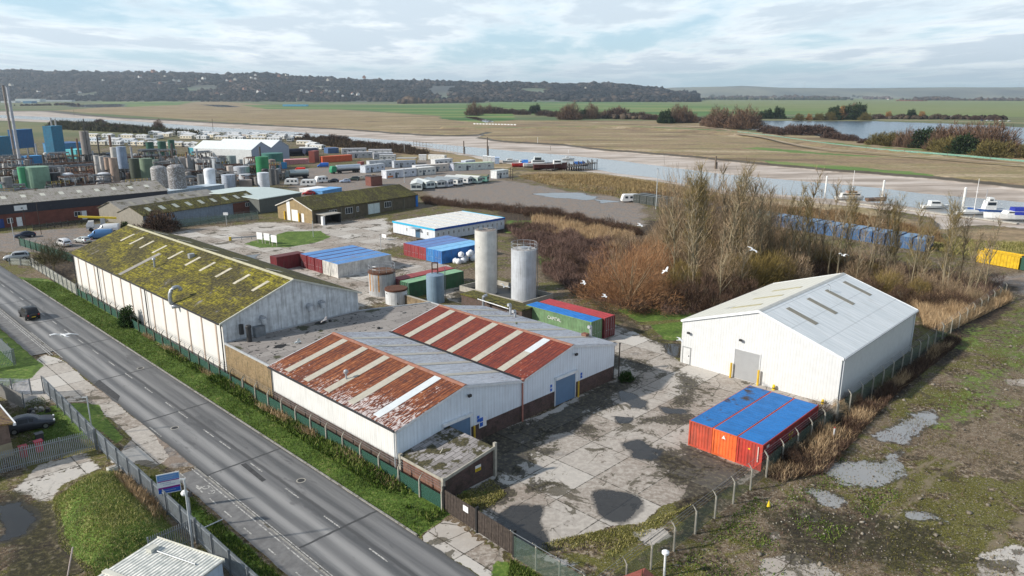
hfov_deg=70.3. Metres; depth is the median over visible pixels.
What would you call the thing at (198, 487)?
edge markings
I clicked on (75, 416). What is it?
palisade fence
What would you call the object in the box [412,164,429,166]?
portable cabin
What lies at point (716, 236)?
coppice bush
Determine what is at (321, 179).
touring caravan
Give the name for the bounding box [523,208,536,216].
bramble bush
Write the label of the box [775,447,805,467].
bramble bush
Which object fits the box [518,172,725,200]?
bank grass
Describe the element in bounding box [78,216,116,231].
crane truck
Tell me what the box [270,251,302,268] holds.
shipping container
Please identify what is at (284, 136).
static caravan
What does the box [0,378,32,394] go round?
palisade gate
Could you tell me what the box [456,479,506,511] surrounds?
bush
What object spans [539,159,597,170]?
jetty
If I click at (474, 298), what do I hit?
brick plant room
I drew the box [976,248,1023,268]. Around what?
waste container
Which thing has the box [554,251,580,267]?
bramble bush
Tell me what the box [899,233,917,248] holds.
shipping container
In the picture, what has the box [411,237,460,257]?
shipping container
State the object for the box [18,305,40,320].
moving car
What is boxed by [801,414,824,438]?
bramble bush
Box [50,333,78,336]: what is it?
flying gull
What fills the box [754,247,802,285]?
sallow bush
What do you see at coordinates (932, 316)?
reed bed
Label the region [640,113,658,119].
scrub bush
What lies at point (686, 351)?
side door
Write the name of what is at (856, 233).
door
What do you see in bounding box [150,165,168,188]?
storage tank
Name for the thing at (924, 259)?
poplar tree
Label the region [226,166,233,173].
storage tank
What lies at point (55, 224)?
wire fence
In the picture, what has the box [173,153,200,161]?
pipe rack
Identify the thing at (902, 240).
door
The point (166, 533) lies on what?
palisade fence
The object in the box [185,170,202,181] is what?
pipe rack
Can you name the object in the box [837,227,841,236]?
door
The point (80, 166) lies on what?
pipe rack
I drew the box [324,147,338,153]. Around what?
storage container
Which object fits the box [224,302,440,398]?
flat roofed link
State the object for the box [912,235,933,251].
shipping container
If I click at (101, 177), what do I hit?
storage tank
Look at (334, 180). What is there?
parked car
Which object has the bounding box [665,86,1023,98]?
hills
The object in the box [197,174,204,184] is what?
storage tank
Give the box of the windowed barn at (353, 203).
[275,184,417,223]
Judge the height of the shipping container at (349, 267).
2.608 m
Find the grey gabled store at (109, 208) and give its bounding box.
[97,189,215,222]
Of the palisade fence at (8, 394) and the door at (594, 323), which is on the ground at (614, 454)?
the palisade fence at (8, 394)
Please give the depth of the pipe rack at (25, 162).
270.40 m
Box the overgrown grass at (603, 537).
[525,504,690,559]
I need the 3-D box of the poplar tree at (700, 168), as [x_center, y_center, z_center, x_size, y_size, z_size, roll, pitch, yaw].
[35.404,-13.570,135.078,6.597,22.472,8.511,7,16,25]
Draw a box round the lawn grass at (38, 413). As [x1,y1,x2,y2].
[7,395,90,455]
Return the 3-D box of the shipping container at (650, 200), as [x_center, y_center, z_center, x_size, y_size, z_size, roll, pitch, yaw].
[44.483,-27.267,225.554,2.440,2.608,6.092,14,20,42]
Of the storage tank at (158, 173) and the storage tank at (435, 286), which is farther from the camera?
the storage tank at (158, 173)
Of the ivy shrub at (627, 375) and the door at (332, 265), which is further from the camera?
the door at (332, 265)
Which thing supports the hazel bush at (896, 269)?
on the ground at (614, 454)
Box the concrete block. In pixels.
[106,464,118,470]
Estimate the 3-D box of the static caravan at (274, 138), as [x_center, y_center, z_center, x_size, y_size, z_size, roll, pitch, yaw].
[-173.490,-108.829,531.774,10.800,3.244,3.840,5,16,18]
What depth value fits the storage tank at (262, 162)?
287.07 m
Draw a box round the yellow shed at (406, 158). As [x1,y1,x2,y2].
[396,157,416,162]
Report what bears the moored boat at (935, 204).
on the river
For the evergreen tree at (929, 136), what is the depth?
444.54 m
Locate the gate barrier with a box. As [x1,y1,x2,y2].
[229,234,271,240]
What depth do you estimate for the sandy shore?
952.20 m
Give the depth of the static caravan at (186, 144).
472.16 m
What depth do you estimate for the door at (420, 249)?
149.68 m
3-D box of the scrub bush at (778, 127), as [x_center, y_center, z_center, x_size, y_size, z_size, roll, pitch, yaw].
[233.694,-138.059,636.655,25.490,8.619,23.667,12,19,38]
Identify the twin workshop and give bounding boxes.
[267,303,616,468]
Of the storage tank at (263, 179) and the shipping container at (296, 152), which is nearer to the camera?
the storage tank at (263, 179)
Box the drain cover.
[296,478,305,482]
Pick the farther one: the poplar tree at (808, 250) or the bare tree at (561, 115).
the bare tree at (561, 115)
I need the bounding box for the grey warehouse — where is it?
[680,273,918,404]
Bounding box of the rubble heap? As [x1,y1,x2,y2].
[27,406,50,413]
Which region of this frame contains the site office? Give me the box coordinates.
[392,211,504,239]
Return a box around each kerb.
[0,308,52,351]
[22,279,417,535]
[194,466,329,575]
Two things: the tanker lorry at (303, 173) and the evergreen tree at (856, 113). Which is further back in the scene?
the evergreen tree at (856, 113)
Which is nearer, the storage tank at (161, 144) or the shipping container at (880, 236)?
the shipping container at (880, 236)
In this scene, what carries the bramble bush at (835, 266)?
on the ground at (614, 454)
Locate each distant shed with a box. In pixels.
[15,99,45,101]
[46,100,74,101]
[283,104,308,105]
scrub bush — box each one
[323,134,337,138]
[334,135,353,139]
[385,142,397,146]
[485,106,505,113]
[506,108,515,113]
[513,109,530,114]
[534,109,551,115]
[545,111,559,116]
[601,107,629,116]
[632,111,646,116]
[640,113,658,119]
[756,125,772,131]
[763,127,785,134]
[764,126,787,133]
[784,123,816,135]
[796,125,827,134]
[808,124,834,133]
[820,131,839,137]
[828,133,846,138]
[837,134,862,140]
[856,138,869,142]
[872,113,886,118]
[952,114,966,119]
[967,115,983,119]
[985,115,1002,119]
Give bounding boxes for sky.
[0,0,1023,87]
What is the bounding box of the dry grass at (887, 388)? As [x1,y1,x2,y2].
[761,333,964,481]
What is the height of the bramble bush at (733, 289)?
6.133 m
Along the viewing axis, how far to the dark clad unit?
194.74 m
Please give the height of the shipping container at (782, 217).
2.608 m
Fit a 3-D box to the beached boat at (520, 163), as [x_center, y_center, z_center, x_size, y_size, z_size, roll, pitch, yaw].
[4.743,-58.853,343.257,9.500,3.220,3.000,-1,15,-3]
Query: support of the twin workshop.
on the ground at (614, 454)
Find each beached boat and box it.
[503,158,518,162]
[512,160,530,166]
[523,156,552,166]
[533,160,566,169]
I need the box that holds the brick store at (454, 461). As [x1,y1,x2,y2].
[398,426,496,494]
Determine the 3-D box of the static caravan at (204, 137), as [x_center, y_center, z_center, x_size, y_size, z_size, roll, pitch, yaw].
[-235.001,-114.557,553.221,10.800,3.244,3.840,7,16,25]
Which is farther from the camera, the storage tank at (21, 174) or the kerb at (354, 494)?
the storage tank at (21, 174)
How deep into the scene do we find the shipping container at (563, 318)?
102.29 m
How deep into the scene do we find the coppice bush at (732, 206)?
146.10 m
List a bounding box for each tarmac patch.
[94,380,119,400]
[241,463,265,481]
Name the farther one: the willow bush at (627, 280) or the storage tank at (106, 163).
the storage tank at (106, 163)
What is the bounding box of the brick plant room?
[460,290,532,318]
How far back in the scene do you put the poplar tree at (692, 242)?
115.27 m
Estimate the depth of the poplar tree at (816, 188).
132.51 m
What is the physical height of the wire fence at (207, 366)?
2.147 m
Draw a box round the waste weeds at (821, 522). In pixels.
[661,458,902,575]
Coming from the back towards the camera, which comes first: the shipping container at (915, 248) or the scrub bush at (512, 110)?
the scrub bush at (512, 110)
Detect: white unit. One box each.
[419,154,426,159]
[428,154,446,158]
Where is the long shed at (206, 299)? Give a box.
[69,224,361,373]
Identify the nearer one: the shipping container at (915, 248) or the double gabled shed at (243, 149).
the shipping container at (915, 248)
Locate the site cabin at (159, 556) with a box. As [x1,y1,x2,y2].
[98,536,224,575]
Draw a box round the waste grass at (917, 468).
[692,310,1023,575]
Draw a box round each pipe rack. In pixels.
[0,154,21,171]
[0,167,19,186]
[0,183,25,190]
[0,188,19,190]
[6,157,35,181]
[28,162,58,171]
[44,155,53,162]
[45,180,70,188]
[46,151,70,171]
[49,165,65,179]
[55,162,78,171]
[56,154,83,166]
[57,174,88,186]
[62,163,97,180]
[70,173,98,185]
[78,161,94,172]
[80,153,109,161]
[82,182,103,185]
[88,173,113,183]
[104,168,129,179]
[120,178,150,182]
[137,148,161,160]
[141,150,161,160]
[153,160,171,167]
[155,148,177,160]
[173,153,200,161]
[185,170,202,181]
[186,175,197,185]
[190,150,212,162]
[196,158,215,173]
[212,155,229,173]
[215,168,224,179]
[216,171,237,183]
[224,163,245,170]
[236,173,256,183]
[243,163,256,177]
[244,156,255,167]
[269,162,281,175]
[277,168,286,178]
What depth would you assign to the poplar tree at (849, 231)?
132.69 m
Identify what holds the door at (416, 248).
in the shipping container at (414, 250)
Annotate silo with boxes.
[475,223,497,293]
[511,240,537,301]
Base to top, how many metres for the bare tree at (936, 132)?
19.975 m
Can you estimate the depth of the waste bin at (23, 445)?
67.67 m
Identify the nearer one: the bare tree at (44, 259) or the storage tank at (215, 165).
the bare tree at (44, 259)
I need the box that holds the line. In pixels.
[1,284,387,561]
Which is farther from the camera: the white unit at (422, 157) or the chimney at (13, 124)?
the white unit at (422, 157)
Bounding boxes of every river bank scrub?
[44,118,203,134]
[288,136,429,154]
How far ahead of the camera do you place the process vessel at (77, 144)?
333.89 m
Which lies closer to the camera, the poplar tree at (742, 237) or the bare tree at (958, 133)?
the poplar tree at (742, 237)
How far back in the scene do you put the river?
336.98 m
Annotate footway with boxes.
[0,310,51,355]
[180,469,325,575]
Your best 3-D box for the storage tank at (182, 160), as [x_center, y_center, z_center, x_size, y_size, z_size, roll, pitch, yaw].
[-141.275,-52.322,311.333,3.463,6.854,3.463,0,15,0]
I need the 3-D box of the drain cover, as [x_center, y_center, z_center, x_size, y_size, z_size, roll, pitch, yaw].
[-18.458,16.834,63.666,0.840,0.014,0.840,0,15,0]
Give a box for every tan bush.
[785,438,803,450]
[804,432,826,444]
[831,398,849,410]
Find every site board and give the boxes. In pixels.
[256,232,262,242]
[263,233,269,243]
[271,235,276,245]
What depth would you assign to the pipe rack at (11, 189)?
227.53 m
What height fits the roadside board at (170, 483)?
3.300 m
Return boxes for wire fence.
[18,237,72,261]
[32,218,105,229]
[75,283,243,388]
[177,210,258,225]
[242,375,444,509]
[510,530,585,575]
[599,451,768,575]
[764,399,837,473]
[836,322,943,420]
[942,282,1007,334]
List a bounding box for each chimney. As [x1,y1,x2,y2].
[2,85,17,166]
[6,86,21,163]
[83,119,89,161]
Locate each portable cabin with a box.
[341,148,365,153]
[348,151,372,157]
[360,163,384,172]
[366,159,392,166]
[368,149,391,152]
[373,152,392,158]
[379,154,395,159]
[381,168,416,178]
[392,160,415,167]
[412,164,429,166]
[412,166,435,175]
[428,163,449,171]
[430,158,452,163]
[448,162,464,170]
[454,161,493,170]
[461,159,474,161]
[490,169,508,178]
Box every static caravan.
[89,133,100,137]
[90,140,107,145]
[102,134,114,137]
[106,138,121,140]
[107,140,123,145]
[121,134,135,137]
[121,138,136,142]
[130,141,145,145]
[136,134,149,138]
[153,134,163,138]
[157,133,171,136]
[166,142,183,146]
[180,135,194,138]
[184,142,197,146]
[196,135,209,139]
[214,136,229,139]
[227,134,241,137]
[232,136,245,138]
[246,134,259,138]
[251,137,266,139]
[267,137,281,140]
[272,135,286,138]
[286,136,293,141]
[296,140,312,144]
[309,144,325,149]
[410,179,422,190]
[413,178,434,188]
[424,177,444,187]
[425,177,452,187]
[434,176,462,185]
[445,175,471,184]
[456,174,482,183]
[461,174,488,182]
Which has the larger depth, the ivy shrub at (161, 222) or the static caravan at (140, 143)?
the static caravan at (140, 143)
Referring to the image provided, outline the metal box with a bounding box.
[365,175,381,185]
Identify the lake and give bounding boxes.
[748,121,1023,144]
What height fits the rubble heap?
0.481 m
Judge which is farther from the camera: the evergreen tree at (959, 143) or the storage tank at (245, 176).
the evergreen tree at (959, 143)
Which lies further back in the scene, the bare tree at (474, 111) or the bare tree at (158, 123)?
the bare tree at (474, 111)
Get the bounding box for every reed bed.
[530,211,635,241]
[891,287,1016,331]
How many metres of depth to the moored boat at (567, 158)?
407.81 m
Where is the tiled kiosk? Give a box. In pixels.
[625,568,653,575]
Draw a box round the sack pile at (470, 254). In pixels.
[452,250,474,263]
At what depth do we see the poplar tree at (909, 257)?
125.83 m
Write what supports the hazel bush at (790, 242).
on the ground at (614, 454)
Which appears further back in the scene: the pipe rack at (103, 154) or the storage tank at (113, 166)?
the pipe rack at (103, 154)
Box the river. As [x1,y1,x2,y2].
[0,115,1023,222]
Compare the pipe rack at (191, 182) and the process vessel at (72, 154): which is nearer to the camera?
the pipe rack at (191, 182)
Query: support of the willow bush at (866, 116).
on the ground at (614, 454)
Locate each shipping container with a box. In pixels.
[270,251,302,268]
[300,245,358,268]
[307,247,366,270]
[315,249,374,272]
[322,251,382,275]
[330,253,391,277]
[396,266,454,284]
[400,269,463,296]
[403,235,453,256]
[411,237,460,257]
[418,238,468,259]
[426,240,474,261]
[434,242,474,263]
[526,302,601,338]
[540,299,614,337]
[633,193,650,202]
[640,194,655,203]
[646,195,664,205]
[654,196,671,206]
[661,197,673,206]
[688,385,770,452]
[711,392,793,461]
[736,398,818,471]
[776,214,790,226]
[782,215,801,228]
[792,217,809,230]
[802,218,821,231]
[813,220,833,233]
[825,222,841,235]
[836,223,856,237]
[850,225,868,239]
[860,227,880,241]
[872,229,892,243]
[885,232,906,246]
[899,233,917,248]
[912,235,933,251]
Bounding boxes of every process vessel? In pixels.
[70,147,74,161]
[76,138,80,160]
[96,135,99,155]
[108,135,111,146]
[170,143,173,157]
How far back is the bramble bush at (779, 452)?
66.62 m
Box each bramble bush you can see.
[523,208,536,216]
[532,202,552,215]
[544,205,565,217]
[547,242,562,255]
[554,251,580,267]
[563,213,578,221]
[574,259,599,275]
[601,242,621,255]
[609,223,621,230]
[626,226,641,234]
[627,300,653,315]
[647,287,689,313]
[659,276,711,310]
[675,274,732,312]
[693,287,735,311]
[695,269,725,290]
[719,269,758,299]
[771,443,795,464]
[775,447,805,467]
[791,253,824,278]
[801,258,832,276]
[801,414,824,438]
[808,397,845,425]
[827,261,851,275]
[841,391,863,406]
[862,276,886,292]
[886,281,920,303]
[915,287,951,307]
[938,287,970,305]
[954,296,984,314]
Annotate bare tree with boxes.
[23,237,73,271]
[150,118,164,127]
[464,102,483,115]
[484,103,492,113]
[554,103,573,119]
[562,100,584,119]
[581,101,601,118]
[668,104,690,122]
[678,105,696,117]
[684,110,699,122]
[699,116,708,125]
[701,106,729,126]
[708,106,732,127]
[723,104,747,128]
[730,103,762,129]
[746,108,768,129]
[890,125,913,147]
[902,127,921,147]
[919,122,953,148]
[926,119,961,142]
[943,123,969,136]
[945,120,986,144]
[961,119,991,137]
[970,119,1009,146]
[983,117,1023,147]
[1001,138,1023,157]
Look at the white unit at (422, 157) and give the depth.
377.99 m
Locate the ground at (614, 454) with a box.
[0,98,1023,575]
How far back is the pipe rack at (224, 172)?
277.09 m
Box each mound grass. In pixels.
[52,470,186,575]
[102,463,181,539]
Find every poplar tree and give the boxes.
[660,209,677,260]
[661,179,684,274]
[668,168,717,266]
[675,165,714,268]
[679,193,703,285]
[692,156,716,269]
[712,219,734,303]
[713,159,735,245]
[715,186,746,271]
[717,165,757,271]
[722,157,763,266]
[735,225,754,288]
[737,175,769,259]
[744,174,770,261]
[754,178,778,257]
[757,184,782,259]
[769,195,779,224]
[776,190,802,271]
[784,182,815,262]
[794,162,827,253]
[795,198,810,259]
[799,195,824,263]
[805,188,834,262]
[819,175,846,274]
[828,180,855,273]
[836,187,863,270]
[851,208,872,277]
[860,189,894,277]
[875,193,911,272]
[876,198,892,270]
[883,199,901,270]
[886,208,911,268]
[901,220,930,278]
[903,198,939,281]
[910,212,939,275]
[933,192,969,286]
[936,212,966,284]
[954,214,974,284]
[959,228,989,292]
[975,226,999,289]
[979,215,1003,287]
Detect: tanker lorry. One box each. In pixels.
[285,169,308,178]
[329,164,360,173]
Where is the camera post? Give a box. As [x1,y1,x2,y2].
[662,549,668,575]
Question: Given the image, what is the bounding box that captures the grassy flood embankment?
[737,130,1023,161]
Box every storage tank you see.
[0,176,13,187]
[17,167,27,187]
[24,166,51,188]
[50,172,60,180]
[62,173,73,181]
[79,131,92,163]
[84,154,90,163]
[93,155,100,179]
[97,172,110,182]
[98,156,104,171]
[103,157,109,169]
[108,157,119,181]
[110,147,118,167]
[116,146,128,179]
[128,158,140,181]
[139,158,152,180]
[145,142,154,158]
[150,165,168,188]
[157,141,166,155]
[167,140,175,154]
[167,164,186,188]
[178,157,186,168]
[186,158,194,169]
[194,158,202,173]
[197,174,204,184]
[203,168,215,183]
[211,157,223,174]
[221,174,235,188]
[226,155,236,163]
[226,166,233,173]
[233,166,249,179]
[239,174,248,178]
[239,179,252,186]
[254,177,257,185]
[255,156,268,171]
[257,172,269,186]
[261,152,283,168]
[269,169,275,184]
[275,169,279,183]
[368,261,395,296]
[384,282,408,305]
[426,262,445,303]
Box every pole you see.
[67,547,72,575]
[81,396,91,424]
[179,478,193,547]
[181,490,191,513]
[618,343,620,376]
[655,169,657,208]
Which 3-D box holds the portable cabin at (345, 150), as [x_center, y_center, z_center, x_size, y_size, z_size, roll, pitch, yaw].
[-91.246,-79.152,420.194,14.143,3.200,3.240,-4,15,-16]
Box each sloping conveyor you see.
[175,156,185,168]
[187,154,193,169]
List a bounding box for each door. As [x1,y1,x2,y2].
[300,255,303,266]
[303,255,306,267]
[308,257,310,268]
[311,258,313,269]
[315,259,318,270]
[318,260,321,271]
[323,261,326,273]
[326,262,329,274]
[331,263,334,275]
[334,264,337,276]
[368,203,373,213]
[374,203,379,212]
[404,244,407,254]
[407,244,410,255]
[411,245,414,256]
[415,229,420,237]
[415,246,417,256]
[419,247,421,257]
[422,248,425,258]
[426,249,429,259]
[430,250,432,260]
[434,250,437,261]
[438,251,440,262]
[442,412,472,435]
[554,369,577,405]
[592,321,596,336]
[596,320,600,337]
[605,318,609,336]
[609,316,613,334]
[682,346,690,364]
[732,348,760,382]
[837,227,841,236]
[853,229,858,239]
[866,231,870,241]
[900,237,905,247]
[905,238,910,247]
[913,239,919,249]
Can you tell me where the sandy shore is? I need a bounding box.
[906,120,1008,122]
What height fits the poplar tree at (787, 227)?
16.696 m
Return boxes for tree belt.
[14,102,79,105]
[397,96,485,103]
[589,113,703,121]
[701,96,852,99]
[704,94,1022,97]
[708,94,853,98]
[774,114,1007,119]
[862,96,892,98]
[896,99,926,100]
[900,96,1023,100]
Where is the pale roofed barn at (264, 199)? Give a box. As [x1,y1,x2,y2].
[209,187,302,213]
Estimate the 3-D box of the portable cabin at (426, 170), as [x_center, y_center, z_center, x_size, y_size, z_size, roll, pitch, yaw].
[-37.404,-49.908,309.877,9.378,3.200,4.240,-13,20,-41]
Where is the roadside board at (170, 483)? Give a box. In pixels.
[156,471,180,495]
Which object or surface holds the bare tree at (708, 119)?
on the ground at (614, 454)
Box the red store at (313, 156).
[308,150,318,162]
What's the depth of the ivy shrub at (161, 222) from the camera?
177.75 m
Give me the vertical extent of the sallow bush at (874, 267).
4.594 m
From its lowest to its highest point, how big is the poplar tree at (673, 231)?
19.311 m
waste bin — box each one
[17,443,27,457]
[33,431,43,442]
[33,438,43,452]
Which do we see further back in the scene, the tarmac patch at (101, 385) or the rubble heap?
the tarmac patch at (101, 385)
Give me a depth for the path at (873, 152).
420.37 m
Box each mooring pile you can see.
[825,176,827,192]
[961,187,966,208]
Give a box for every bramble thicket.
[504,217,677,308]
[603,222,994,309]
[660,223,1006,315]
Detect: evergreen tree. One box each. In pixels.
[528,105,535,113]
[531,103,540,112]
[580,110,588,118]
[657,108,675,123]
[757,110,765,118]
[763,108,774,118]
[771,106,786,118]
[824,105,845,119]
[841,103,852,117]
[845,102,867,119]
[906,126,931,148]
[907,108,916,115]
[919,126,939,148]
[943,133,977,154]
[961,134,979,153]
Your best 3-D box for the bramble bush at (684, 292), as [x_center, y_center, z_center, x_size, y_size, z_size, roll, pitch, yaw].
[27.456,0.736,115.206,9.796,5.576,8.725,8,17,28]
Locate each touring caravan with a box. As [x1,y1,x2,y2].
[284,178,298,184]
[300,179,315,186]
[315,176,327,182]
[620,193,637,202]
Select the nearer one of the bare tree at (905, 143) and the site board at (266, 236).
the site board at (266, 236)
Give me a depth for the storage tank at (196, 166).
305.83 m
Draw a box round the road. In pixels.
[0,266,477,575]
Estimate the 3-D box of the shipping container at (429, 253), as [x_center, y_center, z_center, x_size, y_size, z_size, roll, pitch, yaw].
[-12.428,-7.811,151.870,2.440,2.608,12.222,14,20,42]
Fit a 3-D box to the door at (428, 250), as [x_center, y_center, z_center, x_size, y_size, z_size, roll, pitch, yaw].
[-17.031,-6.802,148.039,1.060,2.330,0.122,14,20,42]
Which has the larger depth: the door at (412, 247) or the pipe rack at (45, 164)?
the pipe rack at (45, 164)
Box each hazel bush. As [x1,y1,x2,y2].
[655,238,692,267]
[676,238,720,274]
[702,243,762,296]
[756,223,796,259]
[765,221,814,263]
[769,247,816,280]
[802,239,825,260]
[819,244,846,267]
[833,255,873,282]
[843,251,863,267]
[876,262,912,285]
[904,269,939,289]
[930,275,966,297]
[962,285,991,307]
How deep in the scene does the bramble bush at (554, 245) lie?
152.43 m
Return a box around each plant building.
[0,136,13,171]
[7,129,35,158]
[21,155,42,163]
[42,126,66,162]
[43,141,80,151]
[65,149,81,158]
[167,183,224,193]
[188,146,194,154]
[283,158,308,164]
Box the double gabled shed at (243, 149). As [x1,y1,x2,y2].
[193,139,289,163]
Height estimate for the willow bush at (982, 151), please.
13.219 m
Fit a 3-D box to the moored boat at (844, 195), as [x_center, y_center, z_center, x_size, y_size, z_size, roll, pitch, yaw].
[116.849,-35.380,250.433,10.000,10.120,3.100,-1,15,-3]
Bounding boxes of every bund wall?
[405,294,429,303]
[460,280,552,303]
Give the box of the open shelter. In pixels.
[316,211,340,224]
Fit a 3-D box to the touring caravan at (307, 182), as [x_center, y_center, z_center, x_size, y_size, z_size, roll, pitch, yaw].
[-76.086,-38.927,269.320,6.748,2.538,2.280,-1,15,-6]
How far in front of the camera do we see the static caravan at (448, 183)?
266.16 m
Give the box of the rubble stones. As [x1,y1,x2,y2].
[691,328,1023,575]
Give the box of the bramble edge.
[420,195,644,235]
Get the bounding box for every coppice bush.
[642,160,709,256]
[647,190,685,248]
[677,169,735,259]
[678,208,712,256]
[702,166,735,240]
[706,197,757,263]
[707,172,757,243]
[736,210,782,266]
[740,191,769,243]
[758,180,806,247]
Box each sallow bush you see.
[650,257,707,297]
[701,239,733,269]
[716,251,776,293]
[735,233,776,265]
[741,246,789,291]
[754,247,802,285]
[811,243,846,272]
[858,259,883,280]
[871,268,905,292]
[903,275,933,297]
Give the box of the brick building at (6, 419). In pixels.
[0,404,15,458]
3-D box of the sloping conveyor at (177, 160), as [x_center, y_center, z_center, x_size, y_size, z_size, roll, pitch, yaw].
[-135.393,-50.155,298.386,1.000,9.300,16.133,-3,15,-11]
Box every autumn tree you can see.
[805,113,812,119]
[839,107,846,118]
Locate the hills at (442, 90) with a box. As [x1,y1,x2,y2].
[0,79,668,101]
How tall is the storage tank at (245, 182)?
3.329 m
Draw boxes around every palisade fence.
[0,339,15,364]
[0,349,14,366]
[0,383,24,407]
[0,429,96,472]
[8,258,31,265]
[30,258,77,294]
[40,376,94,442]
[94,429,255,575]
[146,517,195,545]
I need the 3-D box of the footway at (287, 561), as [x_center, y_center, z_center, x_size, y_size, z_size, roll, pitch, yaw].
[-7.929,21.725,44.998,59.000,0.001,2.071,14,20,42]
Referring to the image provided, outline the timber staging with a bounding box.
[413,141,457,154]
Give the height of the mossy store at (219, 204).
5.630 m
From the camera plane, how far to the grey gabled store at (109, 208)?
197.11 m
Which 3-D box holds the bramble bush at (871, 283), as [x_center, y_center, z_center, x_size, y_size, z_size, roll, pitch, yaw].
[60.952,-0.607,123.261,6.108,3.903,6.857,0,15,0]
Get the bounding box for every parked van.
[88,228,112,239]
[98,223,120,231]
[317,162,328,167]
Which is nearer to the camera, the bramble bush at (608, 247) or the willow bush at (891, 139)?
the bramble bush at (608, 247)
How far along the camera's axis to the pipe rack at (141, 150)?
343.79 m
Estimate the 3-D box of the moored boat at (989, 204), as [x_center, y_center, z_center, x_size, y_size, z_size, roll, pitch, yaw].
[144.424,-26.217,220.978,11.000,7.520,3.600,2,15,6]
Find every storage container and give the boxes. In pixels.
[278,162,286,168]
[299,186,326,191]
[312,187,341,194]
[319,154,351,162]
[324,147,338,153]
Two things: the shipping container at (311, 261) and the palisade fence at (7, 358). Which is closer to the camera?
the palisade fence at (7, 358)
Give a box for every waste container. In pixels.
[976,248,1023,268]
[1020,256,1023,269]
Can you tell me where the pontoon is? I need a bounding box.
[838,200,1018,223]
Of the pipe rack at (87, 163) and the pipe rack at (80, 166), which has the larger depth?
the pipe rack at (87, 163)
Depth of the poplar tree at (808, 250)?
131.51 m
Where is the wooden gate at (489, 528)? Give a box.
[442,486,515,557]
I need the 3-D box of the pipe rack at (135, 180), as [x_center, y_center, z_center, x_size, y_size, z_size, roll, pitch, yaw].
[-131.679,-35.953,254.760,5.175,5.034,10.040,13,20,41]
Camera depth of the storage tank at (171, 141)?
407.86 m
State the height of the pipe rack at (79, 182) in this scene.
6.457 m
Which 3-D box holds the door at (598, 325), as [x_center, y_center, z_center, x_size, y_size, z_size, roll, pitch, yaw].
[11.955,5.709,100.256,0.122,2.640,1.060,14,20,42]
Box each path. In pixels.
[539,123,733,130]
[739,134,1023,164]
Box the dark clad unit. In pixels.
[0,180,167,227]
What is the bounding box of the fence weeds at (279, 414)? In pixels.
[142,330,401,488]
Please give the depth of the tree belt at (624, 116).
1030.75 m
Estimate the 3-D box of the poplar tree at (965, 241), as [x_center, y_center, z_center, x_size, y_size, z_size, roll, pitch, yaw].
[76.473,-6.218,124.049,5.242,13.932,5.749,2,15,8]
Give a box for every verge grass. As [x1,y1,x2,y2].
[23,279,446,533]
[148,475,278,575]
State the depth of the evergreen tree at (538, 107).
1340.40 m
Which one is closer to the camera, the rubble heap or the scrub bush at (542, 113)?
the rubble heap
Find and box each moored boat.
[562,156,574,159]
[834,170,863,199]
[865,197,886,201]
[920,200,948,207]
[956,182,986,214]
[967,189,1005,211]
[983,207,1023,220]
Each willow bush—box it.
[562,239,701,316]
[619,235,680,276]
[792,113,804,120]
[814,113,825,119]
[825,111,837,119]
[857,112,872,119]
[864,131,887,145]
[874,131,895,146]
[883,131,901,146]
[922,137,949,151]
[929,135,959,153]
[966,138,1010,157]
[986,139,1016,158]
[1007,143,1023,157]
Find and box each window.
[74,211,80,215]
[345,207,352,213]
[384,201,390,207]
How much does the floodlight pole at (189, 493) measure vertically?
3.350 m
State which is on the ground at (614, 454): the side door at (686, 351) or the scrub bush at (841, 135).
the scrub bush at (841, 135)
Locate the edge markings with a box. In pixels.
[0,311,332,575]
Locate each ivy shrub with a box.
[117,304,140,327]
[120,221,127,227]
[133,208,181,232]
[618,369,635,382]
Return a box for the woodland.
[0,68,701,101]
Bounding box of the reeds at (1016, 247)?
[930,234,1023,255]
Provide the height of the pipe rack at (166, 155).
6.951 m
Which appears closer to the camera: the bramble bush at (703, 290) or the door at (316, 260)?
the bramble bush at (703, 290)
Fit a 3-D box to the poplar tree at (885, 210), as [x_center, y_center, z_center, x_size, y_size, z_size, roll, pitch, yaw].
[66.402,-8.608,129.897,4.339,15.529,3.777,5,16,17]
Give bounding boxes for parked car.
[3,250,30,261]
[8,413,54,435]
[14,231,35,237]
[56,238,71,246]
[74,236,91,243]
[302,190,314,194]
[327,178,338,181]
[339,179,350,182]
[348,176,359,180]
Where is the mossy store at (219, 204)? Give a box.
[116,191,251,226]
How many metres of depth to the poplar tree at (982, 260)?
119.47 m
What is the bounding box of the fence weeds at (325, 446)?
[158,347,446,519]
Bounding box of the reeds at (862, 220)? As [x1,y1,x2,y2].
[641,189,945,242]
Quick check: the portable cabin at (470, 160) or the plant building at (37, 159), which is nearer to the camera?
the plant building at (37, 159)
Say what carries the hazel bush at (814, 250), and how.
on the ground at (614, 454)
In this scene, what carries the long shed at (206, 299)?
on the ground at (614, 454)
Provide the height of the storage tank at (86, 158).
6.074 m

